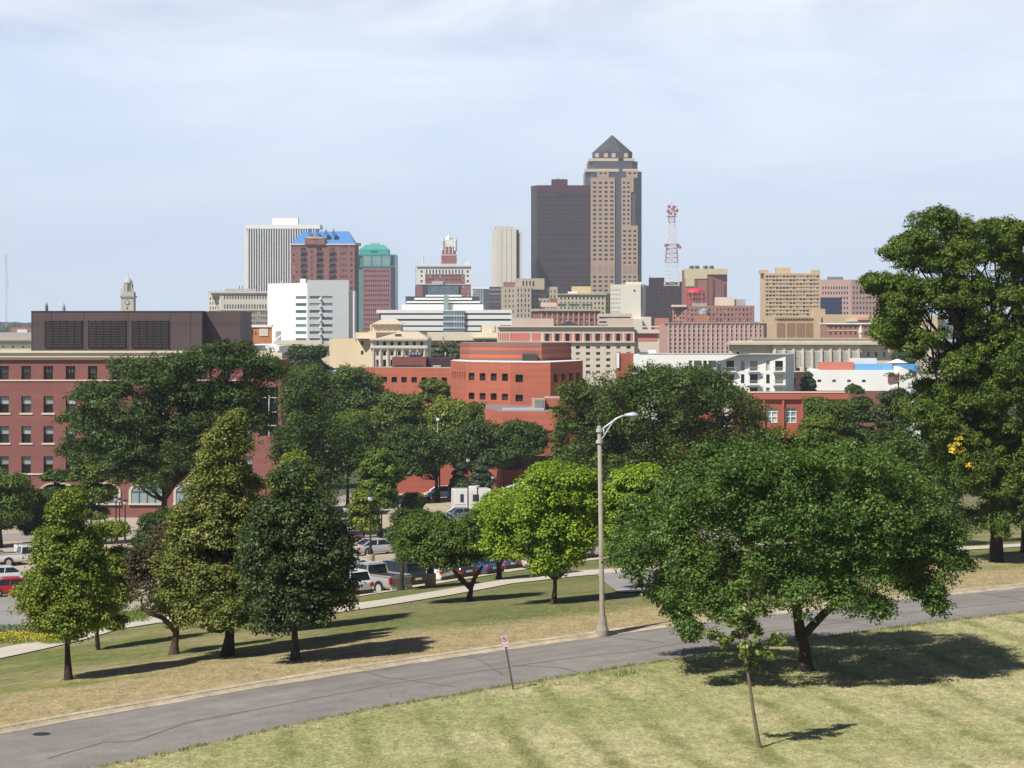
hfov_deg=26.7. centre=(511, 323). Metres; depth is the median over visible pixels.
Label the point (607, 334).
window
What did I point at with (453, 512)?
parked car
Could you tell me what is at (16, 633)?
flower bed
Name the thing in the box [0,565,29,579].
parked car
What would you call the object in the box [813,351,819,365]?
arched window
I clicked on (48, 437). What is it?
window
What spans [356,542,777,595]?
kerb walk
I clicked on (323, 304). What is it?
window
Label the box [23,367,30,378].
window
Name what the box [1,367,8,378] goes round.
window
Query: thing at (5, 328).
distant trees
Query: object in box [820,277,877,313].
pink office
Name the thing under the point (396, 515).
hawthorn tree
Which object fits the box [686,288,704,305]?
red sculpture
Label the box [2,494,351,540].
street
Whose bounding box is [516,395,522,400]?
window
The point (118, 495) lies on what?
arched window
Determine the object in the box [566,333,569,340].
window
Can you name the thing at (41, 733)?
manhole cover
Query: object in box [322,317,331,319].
window
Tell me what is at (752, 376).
window
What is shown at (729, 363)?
window
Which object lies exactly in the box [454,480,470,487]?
broadleaf tree
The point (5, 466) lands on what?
window
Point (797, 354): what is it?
arched window
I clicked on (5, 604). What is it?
driveway
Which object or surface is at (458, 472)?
conifer
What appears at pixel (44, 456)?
window frame
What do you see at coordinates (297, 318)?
window
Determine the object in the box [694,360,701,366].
window
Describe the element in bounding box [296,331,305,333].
window
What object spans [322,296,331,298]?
window
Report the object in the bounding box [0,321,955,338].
hills
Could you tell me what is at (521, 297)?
stone block
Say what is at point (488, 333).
cream garage
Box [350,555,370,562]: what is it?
parked car
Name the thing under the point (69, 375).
window
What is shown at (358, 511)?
broadleaf tree
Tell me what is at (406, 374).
brick wing
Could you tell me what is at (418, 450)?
broadleaf tree
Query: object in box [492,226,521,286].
plain tower
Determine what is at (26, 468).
window
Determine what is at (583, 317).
billboard block
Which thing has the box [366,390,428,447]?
broadleaf tree
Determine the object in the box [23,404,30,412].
window
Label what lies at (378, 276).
green top tower
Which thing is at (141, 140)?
sky
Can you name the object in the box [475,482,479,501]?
park lamp
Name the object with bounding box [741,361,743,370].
window
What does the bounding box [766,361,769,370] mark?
window
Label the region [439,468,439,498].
dark pole
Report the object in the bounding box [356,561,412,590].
parked pickup
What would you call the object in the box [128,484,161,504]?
arched window
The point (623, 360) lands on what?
white parapet block
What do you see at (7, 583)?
parked car
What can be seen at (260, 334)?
orange annex
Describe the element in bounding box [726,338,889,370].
neoclassical hall
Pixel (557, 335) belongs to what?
window
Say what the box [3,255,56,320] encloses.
radio mast
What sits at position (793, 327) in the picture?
tan hall
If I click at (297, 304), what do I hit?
window
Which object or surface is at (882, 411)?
broadleaf tree
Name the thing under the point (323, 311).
window
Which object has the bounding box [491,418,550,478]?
broadleaf tree
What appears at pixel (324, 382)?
broadleaf tree
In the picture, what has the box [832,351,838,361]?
arched window
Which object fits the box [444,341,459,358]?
broadleaf tree
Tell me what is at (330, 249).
windows
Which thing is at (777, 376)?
window
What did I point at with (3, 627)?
flower bed
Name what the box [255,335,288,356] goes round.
white annex
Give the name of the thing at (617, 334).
window
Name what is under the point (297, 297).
window
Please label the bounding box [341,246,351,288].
windows
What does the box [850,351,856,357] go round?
arched window
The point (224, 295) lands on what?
windows
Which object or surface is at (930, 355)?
pale warehouse
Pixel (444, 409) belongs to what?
broadleaf tree
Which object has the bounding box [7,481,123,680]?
linden tree
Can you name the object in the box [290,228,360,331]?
blue roof tower
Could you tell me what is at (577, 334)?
window
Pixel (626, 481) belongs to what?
maple tree
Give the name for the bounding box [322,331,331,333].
window
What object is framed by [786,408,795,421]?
window
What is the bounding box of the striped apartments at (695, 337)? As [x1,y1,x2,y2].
[659,323,766,352]
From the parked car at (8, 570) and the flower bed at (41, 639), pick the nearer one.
the flower bed at (41, 639)
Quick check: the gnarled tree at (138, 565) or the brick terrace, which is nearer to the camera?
the gnarled tree at (138, 565)
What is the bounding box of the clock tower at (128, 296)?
[120,275,136,310]
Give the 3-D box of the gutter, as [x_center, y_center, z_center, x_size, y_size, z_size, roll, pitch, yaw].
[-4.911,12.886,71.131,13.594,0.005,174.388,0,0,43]
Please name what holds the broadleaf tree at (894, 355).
on the ground at (126, 656)
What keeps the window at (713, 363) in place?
in the white apartments at (764, 371)
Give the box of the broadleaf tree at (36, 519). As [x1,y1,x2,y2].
[16,490,53,535]
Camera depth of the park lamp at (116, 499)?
237.49 m
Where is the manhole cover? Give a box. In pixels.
[32,732,50,735]
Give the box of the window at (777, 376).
[775,374,782,382]
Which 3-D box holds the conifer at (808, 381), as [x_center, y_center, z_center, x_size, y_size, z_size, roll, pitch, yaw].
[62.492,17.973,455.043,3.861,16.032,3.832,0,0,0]
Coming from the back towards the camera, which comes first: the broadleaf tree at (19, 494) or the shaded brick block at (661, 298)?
the shaded brick block at (661, 298)
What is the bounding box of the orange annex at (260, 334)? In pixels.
[251,325,272,344]
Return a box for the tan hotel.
[759,268,819,322]
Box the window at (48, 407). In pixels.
[45,404,52,412]
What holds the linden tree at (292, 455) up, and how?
on the ground at (126, 656)
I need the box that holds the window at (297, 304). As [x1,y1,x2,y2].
[296,303,305,305]
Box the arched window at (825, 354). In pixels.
[823,351,828,361]
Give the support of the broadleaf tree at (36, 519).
on the ground at (126, 656)
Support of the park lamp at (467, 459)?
on the parking lot
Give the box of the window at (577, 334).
[576,333,579,340]
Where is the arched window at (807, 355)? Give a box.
[804,351,810,365]
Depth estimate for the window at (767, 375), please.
431.01 m
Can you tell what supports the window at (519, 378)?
in the terracotta complex
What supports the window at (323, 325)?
in the white office at (306, 309)
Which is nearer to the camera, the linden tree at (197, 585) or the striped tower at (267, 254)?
the linden tree at (197, 585)
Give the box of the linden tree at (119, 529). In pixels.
[88,517,141,649]
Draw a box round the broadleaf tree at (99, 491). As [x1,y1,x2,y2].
[65,461,119,523]
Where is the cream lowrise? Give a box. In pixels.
[261,340,328,400]
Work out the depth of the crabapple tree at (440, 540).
115.22 m
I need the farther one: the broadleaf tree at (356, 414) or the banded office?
the banded office
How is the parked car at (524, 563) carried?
on the parking lot
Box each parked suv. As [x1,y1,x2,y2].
[344,568,373,593]
[382,560,426,583]
[426,567,454,579]
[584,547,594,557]
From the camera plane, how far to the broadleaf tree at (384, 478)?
220.38 m
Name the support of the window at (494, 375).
in the terracotta complex
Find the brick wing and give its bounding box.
[366,352,454,428]
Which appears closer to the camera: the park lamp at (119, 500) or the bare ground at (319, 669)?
the bare ground at (319, 669)
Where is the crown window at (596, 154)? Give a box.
[595,153,627,156]
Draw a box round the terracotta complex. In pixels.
[450,342,593,488]
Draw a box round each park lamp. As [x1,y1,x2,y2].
[114,496,117,540]
[118,497,121,520]
[123,499,126,543]
[343,505,347,537]
[366,493,374,560]
[379,506,383,536]
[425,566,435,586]
[465,457,470,507]
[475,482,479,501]
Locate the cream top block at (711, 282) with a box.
[682,266,727,305]
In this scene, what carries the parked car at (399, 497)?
on the parking lot
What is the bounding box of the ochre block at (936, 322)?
[912,316,945,371]
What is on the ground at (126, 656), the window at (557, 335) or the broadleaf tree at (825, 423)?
the broadleaf tree at (825, 423)
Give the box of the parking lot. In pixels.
[0,482,791,625]
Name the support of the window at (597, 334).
in the state office
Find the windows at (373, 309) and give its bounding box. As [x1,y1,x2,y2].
[364,309,388,329]
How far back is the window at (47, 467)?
258.37 m
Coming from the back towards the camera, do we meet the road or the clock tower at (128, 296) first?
the clock tower at (128, 296)
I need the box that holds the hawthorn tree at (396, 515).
[381,506,433,590]
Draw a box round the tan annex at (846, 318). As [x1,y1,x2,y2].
[825,314,879,322]
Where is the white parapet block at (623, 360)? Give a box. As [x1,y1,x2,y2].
[616,350,655,433]
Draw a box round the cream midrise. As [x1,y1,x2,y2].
[558,286,609,313]
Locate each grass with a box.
[0,561,1022,723]
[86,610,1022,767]
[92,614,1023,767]
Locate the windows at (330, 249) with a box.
[329,248,334,279]
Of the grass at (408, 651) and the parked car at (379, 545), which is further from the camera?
the parked car at (379, 545)
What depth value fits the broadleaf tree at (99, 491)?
230.09 m
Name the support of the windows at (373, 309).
in the green top tower at (378, 276)
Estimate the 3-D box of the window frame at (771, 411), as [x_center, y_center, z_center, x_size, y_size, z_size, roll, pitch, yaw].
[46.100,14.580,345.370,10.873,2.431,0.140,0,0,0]
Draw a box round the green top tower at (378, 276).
[359,243,397,331]
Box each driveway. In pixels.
[0,594,29,626]
[596,570,654,590]
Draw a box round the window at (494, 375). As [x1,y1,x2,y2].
[492,373,496,380]
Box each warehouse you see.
[10,328,30,331]
[794,358,920,438]
[924,351,949,379]
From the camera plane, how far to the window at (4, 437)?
258.37 m
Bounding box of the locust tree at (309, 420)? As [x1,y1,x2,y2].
[264,366,381,506]
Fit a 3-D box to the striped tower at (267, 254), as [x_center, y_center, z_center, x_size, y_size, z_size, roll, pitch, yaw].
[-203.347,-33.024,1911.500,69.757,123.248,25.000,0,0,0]
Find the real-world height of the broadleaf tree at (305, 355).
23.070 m
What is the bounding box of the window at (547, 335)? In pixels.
[545,333,549,340]
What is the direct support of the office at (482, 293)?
on the ground at (126, 656)
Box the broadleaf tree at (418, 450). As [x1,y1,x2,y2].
[376,422,451,501]
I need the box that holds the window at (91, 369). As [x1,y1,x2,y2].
[89,367,96,378]
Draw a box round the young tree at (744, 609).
[702,544,792,747]
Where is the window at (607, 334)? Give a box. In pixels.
[606,333,609,340]
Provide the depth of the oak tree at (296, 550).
81.99 m
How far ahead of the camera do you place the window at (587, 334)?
602.64 m
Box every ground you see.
[0,342,1023,767]
[56,582,1023,715]
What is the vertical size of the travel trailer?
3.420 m
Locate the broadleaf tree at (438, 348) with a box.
[431,341,445,356]
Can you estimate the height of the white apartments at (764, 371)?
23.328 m
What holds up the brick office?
on the ground at (126, 656)
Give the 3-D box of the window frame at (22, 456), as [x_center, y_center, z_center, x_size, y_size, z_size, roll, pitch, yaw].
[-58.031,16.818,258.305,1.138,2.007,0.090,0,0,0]
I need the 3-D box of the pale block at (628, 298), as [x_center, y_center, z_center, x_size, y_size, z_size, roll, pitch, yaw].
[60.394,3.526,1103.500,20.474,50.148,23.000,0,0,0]
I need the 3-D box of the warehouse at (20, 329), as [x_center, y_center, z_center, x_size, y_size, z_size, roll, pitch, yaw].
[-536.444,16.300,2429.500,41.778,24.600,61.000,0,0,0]
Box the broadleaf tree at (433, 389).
[417,377,450,425]
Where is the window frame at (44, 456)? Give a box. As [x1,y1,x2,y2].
[44,456,52,471]
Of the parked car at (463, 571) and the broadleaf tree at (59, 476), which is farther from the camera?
the broadleaf tree at (59, 476)
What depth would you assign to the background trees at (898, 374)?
461.86 m
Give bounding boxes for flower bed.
[0,623,40,634]
[0,629,57,642]
[0,631,63,643]
[118,609,152,621]
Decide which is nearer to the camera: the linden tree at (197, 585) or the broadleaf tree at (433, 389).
the linden tree at (197, 585)
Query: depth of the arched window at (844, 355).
607.37 m
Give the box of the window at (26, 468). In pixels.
[23,465,30,472]
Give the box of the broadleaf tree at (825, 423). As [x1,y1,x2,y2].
[796,412,840,470]
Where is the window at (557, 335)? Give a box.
[555,333,559,340]
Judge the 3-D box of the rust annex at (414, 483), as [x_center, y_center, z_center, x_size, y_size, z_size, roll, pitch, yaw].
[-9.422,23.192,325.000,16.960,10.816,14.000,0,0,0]
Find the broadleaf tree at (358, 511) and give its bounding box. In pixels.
[344,488,382,536]
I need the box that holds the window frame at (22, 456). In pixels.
[22,456,30,471]
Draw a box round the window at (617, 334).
[616,333,619,340]
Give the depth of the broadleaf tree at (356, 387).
380.94 m
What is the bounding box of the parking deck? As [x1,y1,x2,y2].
[597,314,631,325]
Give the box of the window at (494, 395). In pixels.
[492,393,496,399]
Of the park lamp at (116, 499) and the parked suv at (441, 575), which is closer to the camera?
the parked suv at (441, 575)
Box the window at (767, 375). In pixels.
[766,374,769,382]
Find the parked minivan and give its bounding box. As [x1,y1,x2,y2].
[424,485,450,498]
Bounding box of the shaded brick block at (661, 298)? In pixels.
[646,278,681,328]
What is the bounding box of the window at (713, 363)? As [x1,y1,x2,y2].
[709,361,715,369]
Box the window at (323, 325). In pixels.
[322,324,331,326]
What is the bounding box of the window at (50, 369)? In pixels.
[45,367,52,378]
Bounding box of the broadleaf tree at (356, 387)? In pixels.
[327,363,386,414]
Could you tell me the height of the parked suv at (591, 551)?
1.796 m
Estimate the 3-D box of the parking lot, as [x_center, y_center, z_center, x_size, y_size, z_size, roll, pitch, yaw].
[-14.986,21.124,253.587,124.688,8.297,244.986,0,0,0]
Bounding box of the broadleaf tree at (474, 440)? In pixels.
[441,416,515,473]
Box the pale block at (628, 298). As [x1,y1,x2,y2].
[610,282,650,328]
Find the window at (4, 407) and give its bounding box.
[1,404,8,412]
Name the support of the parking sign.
on the ground at (126, 656)
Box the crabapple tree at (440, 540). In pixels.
[388,507,495,600]
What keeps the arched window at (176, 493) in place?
in the brick office
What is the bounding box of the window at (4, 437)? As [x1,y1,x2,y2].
[1,434,8,442]
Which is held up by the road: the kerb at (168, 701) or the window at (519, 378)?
the kerb at (168, 701)
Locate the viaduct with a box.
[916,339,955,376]
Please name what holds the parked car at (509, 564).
on the parking lot
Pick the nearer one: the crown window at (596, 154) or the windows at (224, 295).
the windows at (224, 295)
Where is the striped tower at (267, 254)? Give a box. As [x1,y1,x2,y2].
[244,217,322,290]
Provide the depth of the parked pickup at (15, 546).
217.85 m
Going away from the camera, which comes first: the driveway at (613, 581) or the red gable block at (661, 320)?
the driveway at (613, 581)
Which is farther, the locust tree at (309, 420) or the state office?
the state office
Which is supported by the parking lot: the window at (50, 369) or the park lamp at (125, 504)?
the park lamp at (125, 504)
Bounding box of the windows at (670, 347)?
[670,347,727,352]
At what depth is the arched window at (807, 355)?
607.37 m
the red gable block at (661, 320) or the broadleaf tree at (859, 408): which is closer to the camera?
the broadleaf tree at (859, 408)
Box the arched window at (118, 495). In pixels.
[89,482,120,504]
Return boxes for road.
[0,588,1023,767]
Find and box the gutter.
[0,588,1014,733]
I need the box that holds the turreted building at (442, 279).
[415,234,471,295]
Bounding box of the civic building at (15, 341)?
[0,332,30,350]
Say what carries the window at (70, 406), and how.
in the brick office
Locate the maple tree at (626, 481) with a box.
[598,462,668,586]
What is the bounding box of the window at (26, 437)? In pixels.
[23,434,30,442]
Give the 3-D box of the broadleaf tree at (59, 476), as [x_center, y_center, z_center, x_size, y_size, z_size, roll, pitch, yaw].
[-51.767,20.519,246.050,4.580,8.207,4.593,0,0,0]
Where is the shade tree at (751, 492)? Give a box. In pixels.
[597,421,981,671]
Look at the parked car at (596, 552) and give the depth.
173.35 m
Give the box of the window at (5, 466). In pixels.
[1,465,8,472]
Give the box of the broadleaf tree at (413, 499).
[400,492,425,509]
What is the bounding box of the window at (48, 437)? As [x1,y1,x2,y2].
[45,434,52,442]
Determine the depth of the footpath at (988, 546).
147.30 m
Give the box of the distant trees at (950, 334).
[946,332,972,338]
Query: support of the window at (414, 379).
in the brick wing
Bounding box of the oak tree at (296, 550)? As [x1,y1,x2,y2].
[225,458,365,660]
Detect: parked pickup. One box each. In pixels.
[0,544,35,564]
[13,543,38,550]
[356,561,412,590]
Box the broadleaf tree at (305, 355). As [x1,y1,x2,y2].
[284,343,333,376]
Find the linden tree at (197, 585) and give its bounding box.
[142,406,267,656]
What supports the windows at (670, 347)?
in the striped apartments at (695, 337)
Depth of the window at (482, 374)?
335.26 m
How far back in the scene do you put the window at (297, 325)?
1083.55 m
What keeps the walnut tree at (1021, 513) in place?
on the ground at (126, 656)
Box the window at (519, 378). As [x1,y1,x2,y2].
[516,375,522,381]
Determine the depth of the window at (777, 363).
431.22 m
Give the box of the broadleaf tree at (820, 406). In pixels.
[799,395,858,445]
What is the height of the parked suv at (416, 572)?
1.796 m
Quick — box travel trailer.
[451,486,491,509]
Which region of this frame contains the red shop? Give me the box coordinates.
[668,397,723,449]
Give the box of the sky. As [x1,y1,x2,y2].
[0,0,1023,322]
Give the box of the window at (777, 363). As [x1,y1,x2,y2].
[775,361,782,370]
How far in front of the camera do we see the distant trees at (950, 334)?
1869.89 m
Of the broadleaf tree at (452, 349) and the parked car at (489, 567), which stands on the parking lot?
the parked car at (489, 567)
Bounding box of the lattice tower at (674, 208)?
[664,205,680,285]
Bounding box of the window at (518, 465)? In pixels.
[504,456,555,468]
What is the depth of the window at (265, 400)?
255.11 m
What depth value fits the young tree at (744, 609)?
64.33 m
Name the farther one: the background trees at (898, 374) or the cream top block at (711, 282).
the cream top block at (711, 282)
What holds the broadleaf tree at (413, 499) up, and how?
on the ground at (126, 656)
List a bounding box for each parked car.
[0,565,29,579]
[0,576,24,596]
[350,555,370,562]
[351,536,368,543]
[353,537,394,554]
[396,495,404,506]
[402,492,431,502]
[444,507,470,518]
[453,565,477,577]
[473,557,503,574]
[502,560,521,568]
[518,556,531,567]
[591,539,606,556]
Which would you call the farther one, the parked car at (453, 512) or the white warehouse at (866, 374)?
the white warehouse at (866, 374)
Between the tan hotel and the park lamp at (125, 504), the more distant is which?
the tan hotel
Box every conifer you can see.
[448,462,466,495]
[469,456,495,489]
[800,371,816,390]
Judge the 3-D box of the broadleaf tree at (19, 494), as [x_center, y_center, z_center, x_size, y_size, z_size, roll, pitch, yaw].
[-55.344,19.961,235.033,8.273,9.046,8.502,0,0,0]
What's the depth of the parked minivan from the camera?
301.07 m
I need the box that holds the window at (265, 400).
[260,387,277,435]
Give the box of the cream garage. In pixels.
[427,324,499,358]
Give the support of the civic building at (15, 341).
on the ground at (126, 656)
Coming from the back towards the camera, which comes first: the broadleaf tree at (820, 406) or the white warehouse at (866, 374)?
the white warehouse at (866, 374)
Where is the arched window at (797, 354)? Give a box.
[795,351,800,365]
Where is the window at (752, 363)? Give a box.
[750,361,757,370]
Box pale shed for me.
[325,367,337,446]
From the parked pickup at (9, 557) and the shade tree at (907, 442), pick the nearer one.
the shade tree at (907, 442)
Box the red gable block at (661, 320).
[655,318,668,329]
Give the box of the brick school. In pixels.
[732,391,847,475]
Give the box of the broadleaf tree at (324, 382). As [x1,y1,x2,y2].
[289,363,338,451]
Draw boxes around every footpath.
[0,566,659,657]
[958,543,1020,549]
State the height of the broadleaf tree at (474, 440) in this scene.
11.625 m
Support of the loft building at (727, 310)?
on the ground at (126, 656)
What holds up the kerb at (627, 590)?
on the driveway at (613, 581)
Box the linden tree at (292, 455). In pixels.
[263,449,347,526]
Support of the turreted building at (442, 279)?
on the ground at (126, 656)
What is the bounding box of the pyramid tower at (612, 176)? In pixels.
[583,135,641,293]
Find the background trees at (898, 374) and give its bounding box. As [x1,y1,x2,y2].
[883,368,960,385]
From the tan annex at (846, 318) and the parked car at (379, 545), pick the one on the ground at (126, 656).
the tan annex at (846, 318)
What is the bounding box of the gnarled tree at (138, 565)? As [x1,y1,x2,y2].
[120,514,179,654]
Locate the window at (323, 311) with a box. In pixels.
[322,310,331,312]
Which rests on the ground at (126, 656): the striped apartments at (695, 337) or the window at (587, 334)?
the striped apartments at (695, 337)
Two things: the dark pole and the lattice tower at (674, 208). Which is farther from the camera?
the lattice tower at (674, 208)
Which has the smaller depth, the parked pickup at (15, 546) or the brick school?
the parked pickup at (15, 546)
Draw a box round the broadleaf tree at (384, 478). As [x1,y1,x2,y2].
[354,446,406,535]
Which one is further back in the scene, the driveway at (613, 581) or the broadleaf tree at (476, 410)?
the broadleaf tree at (476, 410)
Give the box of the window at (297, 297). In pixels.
[296,296,305,298]
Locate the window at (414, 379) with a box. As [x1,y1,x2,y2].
[412,377,416,382]
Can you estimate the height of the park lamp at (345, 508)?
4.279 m
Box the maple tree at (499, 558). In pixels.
[467,485,527,579]
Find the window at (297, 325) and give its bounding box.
[296,324,305,326]
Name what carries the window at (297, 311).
in the white office at (306, 309)
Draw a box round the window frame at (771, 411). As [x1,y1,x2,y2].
[766,408,804,422]
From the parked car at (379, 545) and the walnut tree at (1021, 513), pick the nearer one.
the walnut tree at (1021, 513)
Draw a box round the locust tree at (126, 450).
[50,337,293,507]
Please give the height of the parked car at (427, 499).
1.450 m
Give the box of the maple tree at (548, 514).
[470,457,609,602]
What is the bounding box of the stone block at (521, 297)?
[501,278,557,325]
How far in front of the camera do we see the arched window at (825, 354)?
607.37 m
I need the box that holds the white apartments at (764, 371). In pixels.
[639,350,793,435]
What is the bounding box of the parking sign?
[500,635,513,689]
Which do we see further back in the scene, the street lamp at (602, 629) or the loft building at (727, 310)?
the loft building at (727, 310)
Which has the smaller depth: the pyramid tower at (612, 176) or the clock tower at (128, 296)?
the clock tower at (128, 296)
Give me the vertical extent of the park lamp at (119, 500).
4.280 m
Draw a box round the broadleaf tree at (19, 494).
[0,466,42,546]
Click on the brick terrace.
(841, 330)
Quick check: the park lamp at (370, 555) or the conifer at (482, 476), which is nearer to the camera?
the park lamp at (370, 555)
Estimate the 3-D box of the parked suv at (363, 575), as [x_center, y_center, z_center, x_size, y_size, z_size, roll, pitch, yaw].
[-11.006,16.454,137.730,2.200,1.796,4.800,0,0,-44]
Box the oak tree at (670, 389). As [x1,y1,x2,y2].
[544,359,779,484]
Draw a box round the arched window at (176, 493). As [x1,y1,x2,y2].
[173,482,190,504]
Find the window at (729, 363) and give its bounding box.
[727,361,733,369]
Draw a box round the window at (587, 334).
[586,333,589,340]
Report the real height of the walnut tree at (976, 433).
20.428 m
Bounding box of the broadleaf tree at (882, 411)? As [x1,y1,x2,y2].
[871,386,913,461]
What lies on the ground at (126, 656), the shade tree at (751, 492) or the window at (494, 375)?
the shade tree at (751, 492)
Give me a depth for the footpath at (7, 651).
125.14 m
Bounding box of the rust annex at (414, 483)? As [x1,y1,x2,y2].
[396,463,473,492]
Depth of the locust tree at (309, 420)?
222.43 m
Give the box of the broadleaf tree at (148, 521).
[128,506,174,559]
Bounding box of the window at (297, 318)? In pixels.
[296,317,305,319]
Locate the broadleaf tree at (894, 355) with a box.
[890,349,916,363]
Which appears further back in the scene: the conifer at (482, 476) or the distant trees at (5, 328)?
the distant trees at (5, 328)
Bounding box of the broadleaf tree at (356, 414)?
[316,408,378,504]
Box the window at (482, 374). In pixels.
[481,373,484,380]
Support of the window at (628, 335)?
in the state office
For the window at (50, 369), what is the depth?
258.37 m
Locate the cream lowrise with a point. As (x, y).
(304, 342)
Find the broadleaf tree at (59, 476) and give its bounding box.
[39,468,72,493]
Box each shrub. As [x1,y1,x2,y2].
[130,604,144,612]
[147,604,157,612]
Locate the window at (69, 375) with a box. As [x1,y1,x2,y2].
[67,367,74,378]
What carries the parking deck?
on the ground at (126, 656)
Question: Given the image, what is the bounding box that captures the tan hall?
[762,309,824,337]
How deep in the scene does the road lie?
75.95 m
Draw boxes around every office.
[0,311,288,533]
[208,286,267,324]
[268,279,355,342]
[329,319,432,367]
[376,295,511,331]
[472,287,488,309]
[489,287,500,309]
[497,318,659,419]
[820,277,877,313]
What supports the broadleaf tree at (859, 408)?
on the ground at (126, 656)
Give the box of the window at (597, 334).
[596,333,599,340]
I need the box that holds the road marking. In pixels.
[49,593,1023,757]
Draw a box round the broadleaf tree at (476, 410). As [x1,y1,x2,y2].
[453,401,487,431]
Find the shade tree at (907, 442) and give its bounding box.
[864,423,981,537]
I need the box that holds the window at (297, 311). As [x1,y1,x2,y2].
[296,310,305,312]
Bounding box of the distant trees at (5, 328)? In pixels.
[0,322,30,331]
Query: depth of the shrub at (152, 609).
139.98 m
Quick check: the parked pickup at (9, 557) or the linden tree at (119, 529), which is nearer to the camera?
the linden tree at (119, 529)
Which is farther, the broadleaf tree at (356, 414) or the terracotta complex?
the terracotta complex
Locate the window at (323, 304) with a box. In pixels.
[322,303,331,305]
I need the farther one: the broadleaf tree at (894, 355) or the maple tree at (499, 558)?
the broadleaf tree at (894, 355)
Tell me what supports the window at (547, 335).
in the state office
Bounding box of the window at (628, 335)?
[626,333,630,340]
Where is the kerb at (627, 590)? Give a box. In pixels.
[617,589,647,591]
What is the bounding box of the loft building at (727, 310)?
[671,297,753,322]
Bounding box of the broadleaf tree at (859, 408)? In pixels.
[843,383,881,456]
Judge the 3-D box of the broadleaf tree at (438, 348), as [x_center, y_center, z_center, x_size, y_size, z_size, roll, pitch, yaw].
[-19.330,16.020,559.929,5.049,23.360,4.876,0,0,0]
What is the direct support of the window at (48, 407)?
in the brick office
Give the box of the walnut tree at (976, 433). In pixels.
[855,202,1023,561]
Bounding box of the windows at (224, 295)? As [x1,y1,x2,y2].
[210,295,265,309]
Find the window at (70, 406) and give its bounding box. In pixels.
[67,404,74,412]
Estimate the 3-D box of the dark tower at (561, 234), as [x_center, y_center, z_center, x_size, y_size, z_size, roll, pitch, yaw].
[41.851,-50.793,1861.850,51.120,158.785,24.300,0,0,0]
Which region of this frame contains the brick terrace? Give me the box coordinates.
[820,323,885,344]
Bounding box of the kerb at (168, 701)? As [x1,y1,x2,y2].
[0,583,1023,732]
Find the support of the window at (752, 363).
in the white apartments at (764, 371)
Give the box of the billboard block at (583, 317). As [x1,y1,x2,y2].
[530,298,601,325]
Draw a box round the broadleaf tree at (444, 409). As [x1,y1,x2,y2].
[423,396,466,437]
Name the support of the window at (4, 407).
in the brick office
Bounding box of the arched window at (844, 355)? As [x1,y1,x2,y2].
[841,351,847,361]
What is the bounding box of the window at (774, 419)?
[767,408,776,421]
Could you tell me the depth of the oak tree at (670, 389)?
209.53 m
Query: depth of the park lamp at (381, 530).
218.49 m
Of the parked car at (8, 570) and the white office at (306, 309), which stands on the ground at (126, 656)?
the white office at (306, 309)
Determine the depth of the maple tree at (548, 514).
106.20 m
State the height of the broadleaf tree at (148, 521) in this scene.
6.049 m
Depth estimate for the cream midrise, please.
1250.00 m
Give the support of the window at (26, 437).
in the brick office
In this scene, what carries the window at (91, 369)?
in the brick office
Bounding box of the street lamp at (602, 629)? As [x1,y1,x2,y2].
[596,412,637,635]
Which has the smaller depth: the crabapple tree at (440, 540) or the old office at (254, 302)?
the crabapple tree at (440, 540)
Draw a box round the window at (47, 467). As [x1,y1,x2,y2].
[45,465,52,471]
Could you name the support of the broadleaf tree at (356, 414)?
on the ground at (126, 656)
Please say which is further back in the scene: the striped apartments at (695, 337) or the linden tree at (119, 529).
the striped apartments at (695, 337)
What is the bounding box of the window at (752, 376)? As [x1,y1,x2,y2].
[750,374,757,382]
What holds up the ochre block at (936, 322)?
on the ground at (126, 656)
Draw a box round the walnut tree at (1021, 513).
[1010,320,1023,552]
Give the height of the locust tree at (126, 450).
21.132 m
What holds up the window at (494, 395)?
in the terracotta complex
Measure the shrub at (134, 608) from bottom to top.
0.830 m
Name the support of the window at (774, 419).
in the brick school
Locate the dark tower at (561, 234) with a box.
[531,178,590,292]

